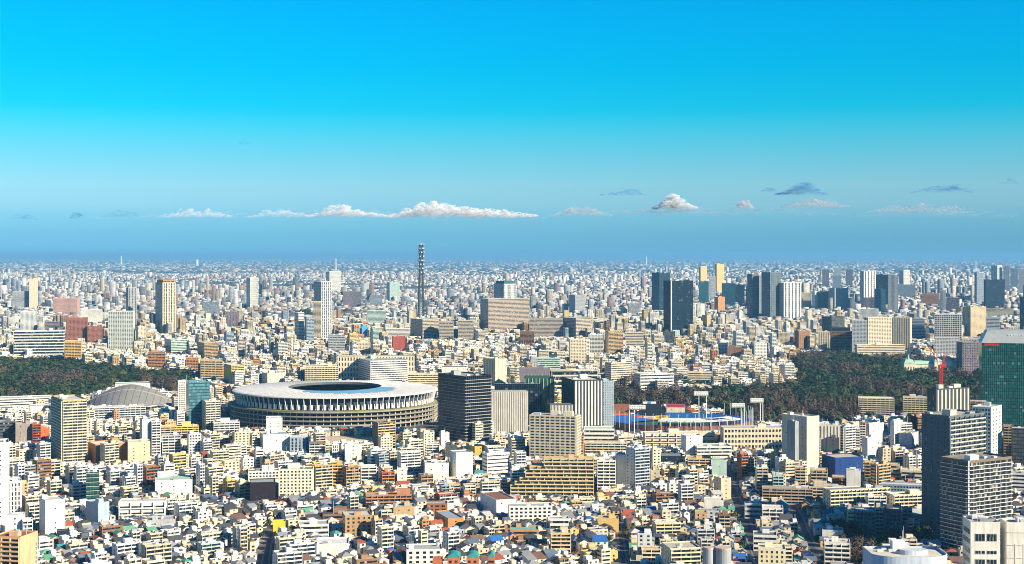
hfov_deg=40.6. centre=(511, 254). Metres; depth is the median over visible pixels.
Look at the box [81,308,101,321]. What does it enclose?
apartment building
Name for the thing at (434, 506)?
apartment building
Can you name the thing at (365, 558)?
office building
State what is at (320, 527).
office building
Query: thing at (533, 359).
office building
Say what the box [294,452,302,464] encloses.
apartment building
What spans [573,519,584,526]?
house
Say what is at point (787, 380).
bare tree
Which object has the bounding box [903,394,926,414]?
apartment building
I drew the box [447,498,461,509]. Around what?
apartment building
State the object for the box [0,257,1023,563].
ground
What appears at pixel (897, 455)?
apartment building
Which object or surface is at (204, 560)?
house
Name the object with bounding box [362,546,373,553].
house
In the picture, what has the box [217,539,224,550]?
house
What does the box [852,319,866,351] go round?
hotel
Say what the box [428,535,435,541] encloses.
house
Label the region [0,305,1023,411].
town
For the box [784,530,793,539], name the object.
house
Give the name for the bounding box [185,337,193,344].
office building
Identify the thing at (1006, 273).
office tower
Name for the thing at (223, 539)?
house
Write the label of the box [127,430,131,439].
office building
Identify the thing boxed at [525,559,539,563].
house
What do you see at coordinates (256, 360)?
office building
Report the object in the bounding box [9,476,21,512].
office building
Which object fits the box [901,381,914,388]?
bare tree
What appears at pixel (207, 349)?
apartment building
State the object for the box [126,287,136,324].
residential tower
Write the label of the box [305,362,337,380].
apartment building
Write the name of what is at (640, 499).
apartment building
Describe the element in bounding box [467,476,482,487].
apartment building
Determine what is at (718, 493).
house
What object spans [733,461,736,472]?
office building
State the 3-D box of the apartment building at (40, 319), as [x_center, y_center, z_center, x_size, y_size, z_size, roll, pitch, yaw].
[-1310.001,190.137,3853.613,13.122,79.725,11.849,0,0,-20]
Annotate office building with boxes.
[0,395,52,407]
[0,418,15,442]
[0,438,8,526]
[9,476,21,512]
[12,291,28,308]
[14,328,64,355]
[15,420,33,442]
[16,448,32,461]
[22,480,27,494]
[24,472,38,488]
[25,349,31,355]
[33,458,50,485]
[38,535,52,550]
[39,494,64,535]
[44,320,59,329]
[61,463,63,474]
[66,316,87,342]
[83,555,111,563]
[86,463,98,499]
[86,498,108,522]
[87,325,101,342]
[88,437,127,463]
[88,464,96,469]
[94,419,101,437]
[99,523,122,536]
[110,356,117,364]
[112,408,118,419]
[116,533,128,537]
[119,420,130,426]
[119,471,129,484]
[121,464,133,474]
[124,356,133,367]
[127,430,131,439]
[127,438,149,461]
[133,340,143,347]
[135,356,144,362]
[136,325,145,340]
[141,554,164,563]
[147,515,175,526]
[148,342,154,348]
[155,471,191,495]
[157,414,166,423]
[161,461,174,470]
[162,419,175,424]
[164,337,188,353]
[164,393,172,398]
[164,528,179,538]
[165,406,174,417]
[170,409,175,418]
[174,410,184,424]
[176,451,188,466]
[177,366,186,369]
[178,317,185,331]
[181,441,186,450]
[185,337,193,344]
[186,493,198,502]
[191,371,197,377]
[194,315,199,326]
[195,508,211,521]
[201,485,209,497]
[203,301,218,313]
[219,473,234,483]
[221,517,230,522]
[222,459,238,472]
[223,443,240,459]
[224,468,237,474]
[225,311,238,326]
[225,347,235,354]
[225,393,234,399]
[232,370,243,383]
[232,426,249,444]
[236,329,239,341]
[239,310,242,323]
[240,455,253,467]
[250,478,275,500]
[251,357,259,365]
[254,446,263,467]
[256,372,261,383]
[260,429,289,450]
[261,343,266,352]
[262,311,267,317]
[262,370,283,382]
[266,416,281,430]
[284,377,292,381]
[289,363,301,368]
[290,434,309,451]
[290,528,305,537]
[293,345,299,350]
[295,501,313,509]
[297,429,307,434]
[299,347,308,355]
[300,520,328,537]
[313,359,323,363]
[315,454,331,460]
[317,537,348,556]
[326,441,331,450]
[328,334,344,350]
[336,309,339,317]
[338,354,414,379]
[339,351,348,354]
[343,459,352,484]
[347,332,357,345]
[352,553,377,563]
[358,341,369,353]
[359,355,407,381]
[362,325,366,335]
[367,310,385,322]
[367,446,385,463]
[370,294,381,305]
[378,433,392,447]
[380,344,387,349]
[386,328,409,335]
[400,429,410,442]
[406,542,441,563]
[407,310,413,322]
[408,371,439,385]
[410,317,438,338]
[411,483,429,490]
[414,353,424,365]
[418,365,428,372]
[418,529,427,543]
[419,516,428,527]
[420,430,433,455]
[424,459,448,482]
[431,452,444,459]
[435,365,443,372]
[439,321,453,338]
[442,349,453,359]
[442,366,466,372]
[445,442,456,456]
[447,341,454,348]
[448,362,459,365]
[455,341,462,346]
[458,319,473,338]
[461,306,465,314]
[462,346,473,352]
[463,510,481,518]
[469,444,484,456]
[471,349,477,360]
[476,355,487,360]
[480,297,528,332]
[480,473,491,477]
[480,491,515,519]
[482,450,509,475]
[483,357,505,385]
[485,439,497,444]
[494,431,502,439]
[495,340,501,353]
[508,502,551,524]
[511,375,519,381]
[514,354,519,362]
[519,366,549,381]
[520,330,533,344]
[529,316,562,336]
[530,356,536,366]
[537,349,548,356]
[537,355,559,368]
[548,403,572,412]
[550,369,597,388]
[558,340,565,350]
[563,310,568,316]
[563,317,590,336]
[569,295,584,313]
[584,426,613,440]
[587,526,607,538]
[597,544,610,563]
[605,359,630,387]
[615,434,632,443]
[625,331,643,346]
[629,301,639,314]
[634,370,673,389]
[637,529,651,554]
[639,365,645,370]
[640,350,644,359]
[642,309,646,320]
[643,428,714,446]
[648,312,654,322]
[650,446,660,467]
[650,480,666,489]
[657,352,664,357]
[660,507,670,518]
[661,452,682,464]
[663,330,674,341]
[667,480,677,493]
[669,346,680,351]
[671,352,678,358]
[673,368,687,375]
[676,380,682,386]
[681,434,702,455]
[687,369,711,381]
[695,344,701,353]
[695,442,731,463]
[695,484,704,494]
[698,508,718,518]
[700,355,708,361]
[702,315,710,326]
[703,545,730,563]
[704,465,711,473]
[704,519,712,526]
[709,474,716,485]
[710,349,717,359]
[710,363,719,375]
[717,342,727,354]
[720,424,781,449]
[725,314,730,323]
[727,345,741,356]
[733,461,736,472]
[737,310,742,318]
[741,348,751,358]
[743,321,750,332]
[744,360,755,366]
[746,365,755,371]
[752,450,764,465]
[753,342,767,358]
[754,325,761,337]
[758,374,765,384]
[771,346,781,357]
[775,454,787,471]
[779,332,789,344]
[780,459,799,481]
[784,321,789,331]
[787,351,794,358]
[787,419,798,460]
[797,460,806,484]
[807,335,814,347]
[818,291,828,308]
[820,418,839,451]
[822,315,844,330]
[822,453,862,477]
[827,435,838,453]
[829,288,847,308]
[830,327,851,350]
[862,434,877,459]
[863,526,946,563]
[866,422,883,443]
[878,445,890,462]
[882,542,909,545]
[899,430,917,448]
[912,317,924,338]
[914,414,921,430]
[922,293,938,304]
[934,314,961,339]
[939,289,945,310]
[946,296,958,311]
[956,341,978,374]
[958,546,962,558]
[963,305,985,336]
[963,508,999,563]
[970,399,985,410]
[986,308,1012,315]
[986,316,999,328]
[1000,517,1023,563]
[1011,426,1023,465]
[1012,470,1023,490]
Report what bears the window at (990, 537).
in the office building at (981, 539)
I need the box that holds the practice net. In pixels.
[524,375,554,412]
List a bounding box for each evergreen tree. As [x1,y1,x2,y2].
[0,391,11,395]
[3,376,16,381]
[7,386,19,390]
[26,388,38,394]
[34,386,45,391]
[36,388,49,394]
[49,390,62,394]
[58,385,72,391]
[74,388,88,395]
[82,386,94,393]
[85,382,96,388]
[91,374,101,380]
[95,382,107,387]
[116,370,127,376]
[180,372,192,376]
[614,395,622,403]
[678,387,690,392]
[699,396,710,404]
[709,388,720,396]
[711,401,719,408]
[712,384,723,389]
[717,400,730,407]
[720,402,734,407]
[731,385,743,391]
[732,397,743,402]
[734,407,747,415]
[739,402,754,413]
[763,397,773,405]
[772,405,787,415]
[785,381,796,387]
[794,386,803,392]
[797,393,812,399]
[809,374,820,379]
[811,379,822,384]
[813,393,827,399]
[822,392,836,397]
[824,381,838,387]
[825,384,838,389]
[829,411,842,419]
[832,517,846,529]
[837,390,849,395]
[840,382,853,388]
[843,521,858,535]
[849,388,859,393]
[860,371,871,375]
[861,390,872,394]
[868,533,882,540]
[875,391,887,396]
[875,531,890,542]
[876,533,887,544]
[884,528,896,536]
[887,388,900,396]
[891,374,901,379]
[911,526,922,534]
[912,532,923,538]
[918,528,932,534]
[918,531,934,539]
[920,524,933,530]
[960,376,973,381]
[966,380,978,387]
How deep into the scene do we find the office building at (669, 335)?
3553.00 m
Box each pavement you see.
[261,526,272,563]
[269,536,273,563]
[326,437,371,441]
[616,532,619,563]
[619,519,627,563]
[728,467,754,530]
[730,499,755,562]
[788,504,809,550]
[796,505,823,561]
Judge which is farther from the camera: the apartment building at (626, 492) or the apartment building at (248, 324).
the apartment building at (248, 324)
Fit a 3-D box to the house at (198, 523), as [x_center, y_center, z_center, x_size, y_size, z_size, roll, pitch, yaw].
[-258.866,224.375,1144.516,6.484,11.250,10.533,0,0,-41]
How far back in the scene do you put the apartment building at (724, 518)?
1143.96 m
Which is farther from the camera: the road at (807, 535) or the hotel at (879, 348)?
the hotel at (879, 348)
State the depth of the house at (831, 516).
1171.16 m
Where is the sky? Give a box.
[0,0,1023,256]
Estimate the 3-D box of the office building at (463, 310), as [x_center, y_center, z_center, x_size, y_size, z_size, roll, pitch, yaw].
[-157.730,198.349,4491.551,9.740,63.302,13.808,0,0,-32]
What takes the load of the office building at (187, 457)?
on the ground
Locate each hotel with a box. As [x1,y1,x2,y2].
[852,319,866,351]
[855,342,904,355]
[863,317,891,343]
[892,317,911,349]
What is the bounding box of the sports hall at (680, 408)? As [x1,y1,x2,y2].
[666,404,684,412]
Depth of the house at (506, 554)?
1025.48 m
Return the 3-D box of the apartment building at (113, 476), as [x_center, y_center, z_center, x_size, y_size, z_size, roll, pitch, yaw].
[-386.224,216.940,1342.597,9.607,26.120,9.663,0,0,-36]
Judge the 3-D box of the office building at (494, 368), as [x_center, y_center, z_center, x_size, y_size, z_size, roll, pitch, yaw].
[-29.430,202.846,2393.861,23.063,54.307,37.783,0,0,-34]
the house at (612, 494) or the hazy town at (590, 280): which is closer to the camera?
the house at (612, 494)
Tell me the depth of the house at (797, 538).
1078.44 m
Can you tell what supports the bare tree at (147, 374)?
on the ground
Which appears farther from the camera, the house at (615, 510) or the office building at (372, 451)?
the office building at (372, 451)
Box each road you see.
[262,529,272,563]
[617,522,625,563]
[727,466,757,563]
[790,505,823,563]
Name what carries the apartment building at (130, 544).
on the ground
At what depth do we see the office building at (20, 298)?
5686.23 m
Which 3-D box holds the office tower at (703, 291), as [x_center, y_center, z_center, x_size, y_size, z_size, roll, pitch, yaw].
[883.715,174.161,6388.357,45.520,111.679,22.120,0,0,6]
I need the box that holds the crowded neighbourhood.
[0,393,1023,563]
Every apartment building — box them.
[0,524,37,563]
[1,316,6,328]
[5,512,24,530]
[8,416,21,421]
[9,443,15,458]
[14,463,24,479]
[20,310,36,329]
[20,442,35,449]
[22,491,43,511]
[22,517,32,529]
[23,461,34,473]
[24,411,30,421]
[25,502,38,524]
[32,422,40,442]
[35,541,36,563]
[36,441,50,458]
[38,309,42,329]
[40,414,47,424]
[41,425,49,440]
[43,457,60,478]
[47,476,61,495]
[53,297,79,315]
[65,339,81,358]
[65,462,76,483]
[65,509,74,520]
[66,539,87,549]
[67,499,86,509]
[69,476,85,499]
[74,464,87,481]
[77,532,94,541]
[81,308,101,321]
[82,353,92,363]
[91,548,106,559]
[93,405,145,419]
[98,433,113,440]
[100,440,118,463]
[107,465,119,485]
[110,434,124,440]
[112,537,138,555]
[115,423,126,439]
[119,497,166,517]
[120,485,138,497]
[122,472,135,485]
[124,555,141,563]
[129,528,139,538]
[132,362,140,368]
[132,426,139,439]
[134,463,142,485]
[139,539,160,554]
[140,416,150,455]
[141,538,171,563]
[143,464,159,486]
[146,411,157,418]
[146,530,162,540]
[148,350,165,368]
[151,418,160,455]
[155,454,162,470]
[161,421,198,437]
[162,432,180,453]
[167,489,177,514]
[169,452,185,473]
[174,500,197,516]
[178,375,186,410]
[179,467,194,478]
[186,356,198,368]
[187,430,200,453]
[189,454,196,466]
[193,502,207,515]
[196,455,204,486]
[196,529,223,541]
[197,341,217,358]
[197,537,220,553]
[200,359,222,379]
[200,438,211,453]
[202,398,219,430]
[203,458,217,465]
[205,463,223,484]
[206,431,219,449]
[209,472,218,495]
[210,448,228,462]
[211,507,221,513]
[213,385,222,397]
[213,418,239,432]
[220,435,228,447]
[223,470,236,492]
[224,331,233,342]
[224,363,243,383]
[232,524,249,546]
[235,479,249,500]
[235,519,255,532]
[237,525,246,548]
[238,339,244,357]
[244,320,252,331]
[248,465,278,481]
[250,431,256,447]
[257,499,278,510]
[262,459,273,464]
[267,452,278,460]
[273,547,301,563]
[274,457,292,467]
[275,341,287,358]
[276,532,303,549]
[279,463,313,495]
[281,508,296,518]
[285,334,290,350]
[286,538,314,555]
[287,452,303,462]
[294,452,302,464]
[301,454,317,464]
[302,459,311,465]
[304,537,317,552]
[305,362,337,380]
[309,441,324,453]
[310,551,329,561]
[311,462,331,490]
[313,430,325,450]
[322,501,371,520]
[323,486,336,494]
[332,441,338,455]
[332,460,342,485]
[342,510,371,535]
[343,291,360,307]
[344,441,360,460]
[344,464,358,486]
[347,492,358,508]
[360,464,376,483]
[361,440,372,454]
[365,488,411,507]
[370,328,378,340]
[371,515,382,535]
[375,452,388,466]
[377,524,393,549]
[380,468,394,483]
[381,504,393,516]
[386,448,397,464]
[391,484,407,491]
[392,336,404,350]
[393,501,414,515]
[397,444,416,450]
[397,450,420,474]
[397,464,406,480]
[403,521,419,538]
[405,437,422,458]
[409,531,417,543]
[418,473,432,483]
[425,524,441,532]
[426,442,438,455]
[427,500,446,515]
[433,556,442,563]
[435,491,456,500]
[435,510,463,527]
[439,430,448,446]
[439,481,449,491]
[443,527,458,550]
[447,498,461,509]
[447,550,460,563]
[450,449,472,477]
[451,351,462,359]
[463,483,475,496]
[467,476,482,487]
[467,550,478,563]
[471,515,481,526]
[475,330,484,339]
[480,478,499,491]
[484,526,494,535]
[485,445,503,450]
[488,520,504,532]
[488,550,494,563]
[494,477,506,493]
[507,366,516,377]
[508,435,524,460]
[510,454,593,497]
[510,466,523,482]
[510,523,538,535]
[514,450,525,464]
[517,344,526,356]
[529,410,580,461]
[550,516,568,528]
[550,526,570,552]
[554,555,568,563]
[555,351,564,364]
[563,364,575,368]
[567,554,580,562]
[569,338,585,362]
[569,499,582,507]
[571,490,593,502]
[580,548,596,563]
[584,439,626,453]
[588,333,602,353]
[594,456,596,471]
[597,457,615,491]
[598,513,618,531]
[601,488,621,494]
[605,329,622,353]
[615,322,622,329]
[615,451,625,483]
[616,494,635,500]
[623,487,642,494]
[626,346,636,357]
[626,444,649,487]
[634,494,645,508]
[638,321,644,333]
[641,546,660,563]
[645,341,651,357]
[650,466,659,482]
[651,334,660,351]
[652,518,680,538]
[653,489,673,502]
[658,499,678,513]
[659,534,672,544]
[661,465,674,477]
[661,541,700,563]
[663,447,677,452]
[668,360,680,367]
[675,467,685,479]
[678,480,692,500]
[682,474,694,491]
[686,465,697,483]
[687,455,710,466]
[695,510,706,522]
[696,304,704,320]
[696,525,714,543]
[698,473,707,484]
[699,362,710,370]
[700,536,712,556]
[704,497,723,507]
[707,408,723,413]
[712,457,726,475]
[714,296,724,311]
[714,475,730,499]
[715,433,719,442]
[718,510,729,527]
[722,536,729,545]
[728,377,739,384]
[733,331,743,348]
[734,371,747,378]
[737,450,747,480]
[744,499,761,518]
[746,326,754,341]
[748,456,754,472]
[752,369,764,379]
[753,529,776,550]
[755,464,767,496]
[758,457,770,472]
[758,542,785,563]
[762,485,812,504]
[762,504,782,520]
[765,423,781,424]
[769,372,777,385]
[770,333,775,356]
[771,449,781,468]
[772,470,783,485]
[781,363,793,377]
[781,541,791,561]
[782,412,818,481]
[789,518,797,534]
[795,329,809,348]
[795,465,805,485]
[801,292,810,306]
[808,480,844,502]
[810,467,827,483]
[812,291,817,308]
[818,330,829,347]
[822,525,842,537]
[823,484,889,506]
[824,536,849,563]
[832,475,845,485]
[840,423,855,452]
[846,467,860,485]
[847,504,854,534]
[855,425,859,447]
[855,507,875,535]
[858,396,893,416]
[859,307,878,319]
[859,420,865,445]
[864,297,873,307]
[864,460,873,479]
[865,492,886,506]
[871,456,890,484]
[874,502,883,533]
[881,481,921,491]
[884,504,901,537]
[886,489,921,507]
[887,462,899,479]
[890,419,899,446]
[891,447,903,464]
[900,416,911,431]
[900,530,916,545]
[901,466,921,479]
[902,507,911,528]
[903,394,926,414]
[903,452,915,467]
[906,414,915,430]
[916,349,924,355]
[916,451,921,467]
[934,337,958,354]
[962,338,979,341]
[1003,424,1012,455]
[1012,463,1023,470]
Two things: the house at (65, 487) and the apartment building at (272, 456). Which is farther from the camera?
the apartment building at (272, 456)
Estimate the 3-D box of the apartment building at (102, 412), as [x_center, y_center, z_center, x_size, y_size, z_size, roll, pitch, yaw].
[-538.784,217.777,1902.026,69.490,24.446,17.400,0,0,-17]
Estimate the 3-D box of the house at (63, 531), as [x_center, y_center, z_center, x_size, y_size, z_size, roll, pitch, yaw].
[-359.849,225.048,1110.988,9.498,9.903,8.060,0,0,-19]
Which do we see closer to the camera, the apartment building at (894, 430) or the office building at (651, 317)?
the apartment building at (894, 430)
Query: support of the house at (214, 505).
on the ground
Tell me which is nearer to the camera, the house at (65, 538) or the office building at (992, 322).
the house at (65, 538)
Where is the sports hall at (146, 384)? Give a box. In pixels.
[115,381,149,387]
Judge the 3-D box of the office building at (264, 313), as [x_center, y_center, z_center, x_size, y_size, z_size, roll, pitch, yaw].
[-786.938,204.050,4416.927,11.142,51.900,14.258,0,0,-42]
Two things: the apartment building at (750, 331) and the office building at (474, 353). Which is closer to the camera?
the office building at (474, 353)
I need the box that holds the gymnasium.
[87,384,171,406]
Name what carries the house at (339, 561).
on the ground
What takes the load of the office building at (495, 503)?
on the ground
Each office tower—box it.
[186,377,209,431]
[491,390,527,432]
[494,281,515,297]
[494,382,542,424]
[562,374,602,427]
[601,378,613,425]
[652,272,669,309]
[663,280,692,333]
[699,281,708,301]
[709,276,715,298]
[722,283,734,304]
[735,284,744,305]
[747,274,758,317]
[759,275,760,312]
[761,271,780,318]
[860,270,875,306]
[874,288,885,311]
[876,274,887,304]
[888,274,897,311]
[898,284,914,296]
[899,270,909,283]
[927,384,969,411]
[972,402,1001,454]
[974,272,983,303]
[978,329,1023,430]
[984,279,1004,308]
[991,265,1001,278]
[1003,265,1009,290]
[1010,268,1017,286]
[1018,268,1023,292]
[1019,296,1023,328]
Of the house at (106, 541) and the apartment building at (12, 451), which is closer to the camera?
the house at (106, 541)
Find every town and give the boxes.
[0,258,1023,274]
[0,266,1017,292]
[0,276,1023,322]
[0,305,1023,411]
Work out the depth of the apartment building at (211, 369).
2491.71 m
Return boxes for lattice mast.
[417,244,424,316]
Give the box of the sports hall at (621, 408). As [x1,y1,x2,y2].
[614,404,631,415]
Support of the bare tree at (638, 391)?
on the ground
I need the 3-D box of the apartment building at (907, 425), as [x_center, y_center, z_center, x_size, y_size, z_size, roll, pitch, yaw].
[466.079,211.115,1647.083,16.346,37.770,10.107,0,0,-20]
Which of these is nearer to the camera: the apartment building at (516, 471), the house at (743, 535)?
the house at (743, 535)
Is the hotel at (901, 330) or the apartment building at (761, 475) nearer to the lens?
the apartment building at (761, 475)
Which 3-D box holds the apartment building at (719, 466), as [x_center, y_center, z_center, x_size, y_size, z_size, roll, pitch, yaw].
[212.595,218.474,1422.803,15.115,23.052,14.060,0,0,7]
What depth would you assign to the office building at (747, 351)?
2847.26 m
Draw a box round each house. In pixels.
[37,487,46,492]
[39,549,48,554]
[42,554,52,563]
[48,549,60,555]
[53,538,57,548]
[53,559,68,563]
[57,528,69,536]
[58,534,75,543]
[62,484,68,491]
[68,526,77,530]
[68,530,80,538]
[72,516,82,528]
[78,519,90,526]
[90,540,102,549]
[103,539,111,547]
[104,546,111,555]
[109,491,117,496]
[112,530,122,536]
[114,554,125,563]
[123,525,134,530]
[124,519,136,526]
[124,551,132,555]
[137,517,146,523]
[141,485,149,492]
[143,526,156,531]
[167,534,183,542]
[169,560,181,563]
[172,547,183,555]
[173,544,186,552]
[178,513,190,520]
[179,524,189,531]
[180,540,190,547]
[181,517,192,526]
[181,529,195,537]
[181,558,191,563]
[183,535,192,541]
[190,554,202,559]
[192,519,204,527]
[200,556,208,563]
[202,519,211,523]
[206,503,217,507]
[209,558,221,563]
[210,517,222,525]
[214,552,228,560]
[216,523,231,528]
[217,505,223,514]
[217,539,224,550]
[218,537,226,550]
[222,410,228,416]
[224,503,238,513]
[224,533,231,546]
[226,496,238,502]
[230,513,247,521]
[230,518,238,525]
[231,550,241,558]
[232,560,244,563]
[241,471,247,480]
[241,508,249,516]
[243,551,256,560]
[244,503,256,510]
[244,557,256,563]
[248,539,255,551]
[250,533,259,548]
[251,510,264,517]
[252,514,265,527]
[255,519,262,526]
[256,524,262,538]
[263,509,272,515]
[265,514,275,524]
[273,519,284,535]
[278,494,286,501]
[279,527,289,533]
[285,517,298,528]
[288,525,297,530]
[297,509,304,519]
[302,554,311,563]
[307,495,321,504]
[307,532,320,536]
[318,503,330,512]
[324,517,338,531]
[327,553,335,560]
[330,429,339,435]
[330,530,340,536]
[335,558,347,563]
[338,551,352,559]
[340,427,349,434]
[346,548,356,555]
[354,426,362,435]
[354,536,368,549]
[357,539,365,553]
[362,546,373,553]
[364,549,378,556]
[368,503,376,514]
[368,535,376,542]
[373,545,384,552]
[375,506,381,516]
[377,557,388,563]
[379,552,387,558]
[381,516,392,523]
[386,549,396,562]
[391,523,401,530]
[392,553,402,562]
[394,530,402,535]
[395,543,405,549]
[406,540,416,543]
[413,491,423,503]
[414,504,421,514]
[415,497,426,510]
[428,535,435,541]
[452,525,464,532]
[455,542,472,551]
[458,550,466,559]
[460,524,474,534]
[463,489,472,496]
[463,538,480,545]
[466,504,476,510]
[467,534,484,540]
[468,528,482,535]
[474,543,488,553]
[480,555,487,563]
[482,511,492,521]
[485,535,503,544]
[485,540,498,547]
[486,544,496,550]
[487,553,504,563]
[491,532,508,539]
[495,550,510,563]
[496,546,510,550]
[502,517,510,526]
[508,531,515,540]
[510,550,517,557]
[512,535,527,543]
[518,495,524,501]
[518,544,530,550]
[521,552,536,562]
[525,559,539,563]
[530,539,546,547]
[531,551,546,562]
[532,521,545,528]
[534,534,546,544]
[538,526,545,536]
[538,544,548,549]
[541,548,556,553]
[544,553,555,561]
[561,511,574,524]
[568,524,578,536]
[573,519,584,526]
[574,513,583,518]
[576,537,588,552]
[583,554,598,563]
[584,531,594,541]
[586,542,600,548]
[590,504,602,510]
[591,520,598,526]
[591,535,608,544]
[595,492,608,500]
[599,508,610,514]
[604,503,616,509]
[608,530,614,540]
[608,541,616,547]
[609,492,616,499]
[609,545,617,561]
[610,506,619,516]
[620,512,631,521]
[622,500,635,508]
[627,517,638,529]
[628,528,639,541]
[631,545,636,557]
[640,559,649,563]
[642,508,652,517]
[646,487,654,491]
[646,522,651,531]
[650,515,662,521]
[653,533,666,544]
[655,555,660,563]
[677,517,685,524]
[677,532,684,540]
[681,509,690,521]
[686,408,697,412]
[687,509,694,518]
[687,528,695,538]
[710,490,722,496]
[715,523,724,534]
[716,506,726,511]
[723,533,734,541]
[728,454,736,465]
[728,505,734,516]
[731,549,738,559]
[732,520,738,526]
[733,556,741,563]
[734,537,743,548]
[740,533,745,541]
[742,489,749,497]
[745,554,752,563]
[748,489,758,493]
[749,492,760,500]
[755,519,759,528]
[761,519,772,526]
[773,525,784,532]
[777,532,788,541]
[777,535,784,543]
[779,514,792,524]
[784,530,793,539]
[787,540,799,549]
[791,534,804,545]
[793,557,800,561]
[801,500,810,510]
[801,541,807,549]
[802,556,816,563]
[806,506,812,514]
[808,517,816,526]
[811,509,820,518]
[812,522,823,534]
[813,524,821,535]
[819,536,828,546]
[820,509,833,520]
[826,512,838,520]
[834,509,843,519]
[912,508,921,519]
[920,538,928,544]
[927,540,941,547]
[944,548,956,555]
[948,556,962,562]
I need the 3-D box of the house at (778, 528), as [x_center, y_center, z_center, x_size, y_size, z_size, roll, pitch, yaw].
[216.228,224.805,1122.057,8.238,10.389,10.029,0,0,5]
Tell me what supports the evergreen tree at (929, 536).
on the ground
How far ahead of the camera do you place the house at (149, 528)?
1117.93 m
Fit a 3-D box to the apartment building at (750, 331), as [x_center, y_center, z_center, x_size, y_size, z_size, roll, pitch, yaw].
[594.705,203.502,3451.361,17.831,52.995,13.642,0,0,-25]
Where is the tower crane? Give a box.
[930,347,945,384]
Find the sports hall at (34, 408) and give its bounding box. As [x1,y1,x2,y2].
[29,404,50,412]
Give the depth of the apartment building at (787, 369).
2520.21 m
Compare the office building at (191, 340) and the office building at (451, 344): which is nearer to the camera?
the office building at (451, 344)
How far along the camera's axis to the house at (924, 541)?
1072.78 m
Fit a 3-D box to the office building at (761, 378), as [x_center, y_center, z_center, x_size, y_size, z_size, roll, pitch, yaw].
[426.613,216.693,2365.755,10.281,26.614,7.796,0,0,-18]
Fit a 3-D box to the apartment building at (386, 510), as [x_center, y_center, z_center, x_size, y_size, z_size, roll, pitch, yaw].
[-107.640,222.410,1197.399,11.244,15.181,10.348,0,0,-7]
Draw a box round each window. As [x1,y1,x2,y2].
[21,313,36,326]
[53,299,72,313]
[66,320,86,336]
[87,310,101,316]
[109,312,132,339]
[339,357,412,365]
[391,282,398,299]
[531,416,574,436]
[571,340,585,350]
[576,295,583,308]
[836,289,847,308]
[853,321,864,341]
[860,309,875,316]
[869,318,890,342]
[925,417,945,493]
[935,315,960,325]
[935,338,958,348]
[963,343,977,358]
[974,307,985,329]
[975,533,984,541]
[975,550,984,553]
[975,559,984,563]
[987,533,996,541]
[987,550,996,554]
[987,559,996,563]
[993,407,1000,449]
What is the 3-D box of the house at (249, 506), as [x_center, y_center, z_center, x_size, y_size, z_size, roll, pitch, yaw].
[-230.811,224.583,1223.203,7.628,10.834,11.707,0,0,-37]
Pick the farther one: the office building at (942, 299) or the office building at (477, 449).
the office building at (942, 299)
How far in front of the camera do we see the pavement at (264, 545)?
1098.49 m
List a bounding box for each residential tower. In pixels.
[29,278,37,308]
[51,394,86,462]
[108,309,134,349]
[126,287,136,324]
[155,279,175,332]
[246,277,257,308]
[295,312,303,339]
[305,316,313,340]
[313,301,320,337]
[314,281,330,337]
[326,271,340,291]
[372,419,395,447]
[387,282,399,300]
[437,370,491,441]
[699,266,706,280]
[715,263,723,290]
[779,282,800,318]
[822,269,828,285]
[833,275,840,287]
[834,267,841,283]
[846,269,852,284]
[922,409,985,530]
[940,452,1012,549]
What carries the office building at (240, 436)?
on the ground
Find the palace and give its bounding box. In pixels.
[901,355,955,371]
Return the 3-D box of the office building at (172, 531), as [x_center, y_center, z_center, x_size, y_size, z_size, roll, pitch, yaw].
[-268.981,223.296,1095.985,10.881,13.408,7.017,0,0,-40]
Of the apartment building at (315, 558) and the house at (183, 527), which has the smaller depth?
the apartment building at (315, 558)
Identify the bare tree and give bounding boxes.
[5,388,17,395]
[35,371,46,378]
[60,374,72,380]
[143,372,155,381]
[152,374,164,383]
[154,379,164,386]
[165,380,177,389]
[619,373,633,385]
[620,386,630,393]
[620,390,634,402]
[632,393,646,404]
[636,389,647,404]
[643,386,655,395]
[648,389,662,395]
[655,393,669,403]
[659,385,669,394]
[667,388,676,401]
[667,390,679,402]
[671,390,684,402]
[684,386,698,394]
[690,391,702,404]
[715,389,727,397]
[744,387,757,393]
[744,391,756,403]
[753,402,756,417]
[756,389,766,395]
[759,405,771,413]
[763,382,775,389]
[767,390,779,396]
[779,382,789,389]
[784,378,798,382]
[798,400,811,412]
[798,406,809,413]
[810,405,827,418]
[820,397,835,408]
[823,411,837,420]
[826,404,839,410]
[837,404,850,416]
[841,376,852,382]
[842,400,855,409]
[850,406,860,415]
[850,538,864,549]
[850,554,862,563]
[851,549,861,563]
[857,365,868,373]
[859,378,871,387]
[860,382,873,389]
[861,539,874,548]
[877,375,889,383]
[895,400,902,411]
[897,384,910,391]
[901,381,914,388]
[951,366,963,372]
[960,370,971,377]
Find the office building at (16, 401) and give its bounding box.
[0,395,52,407]
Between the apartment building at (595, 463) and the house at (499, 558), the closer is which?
the house at (499, 558)
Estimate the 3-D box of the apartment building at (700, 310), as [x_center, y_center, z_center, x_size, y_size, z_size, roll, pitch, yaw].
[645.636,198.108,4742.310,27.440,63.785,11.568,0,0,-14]
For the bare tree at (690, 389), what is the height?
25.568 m
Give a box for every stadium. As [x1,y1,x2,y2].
[229,380,437,428]
[614,401,752,430]
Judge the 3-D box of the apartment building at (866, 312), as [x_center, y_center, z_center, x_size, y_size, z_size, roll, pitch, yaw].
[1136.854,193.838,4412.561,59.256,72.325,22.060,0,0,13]
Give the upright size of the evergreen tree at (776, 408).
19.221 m
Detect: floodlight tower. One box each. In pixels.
[629,405,645,432]
[694,391,707,422]
[732,403,744,425]
[750,398,763,420]
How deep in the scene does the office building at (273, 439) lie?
1588.82 m
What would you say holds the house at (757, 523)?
on the ground
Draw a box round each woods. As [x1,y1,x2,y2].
[0,348,978,563]
[11,267,987,384]
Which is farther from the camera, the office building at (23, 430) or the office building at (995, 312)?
the office building at (995, 312)

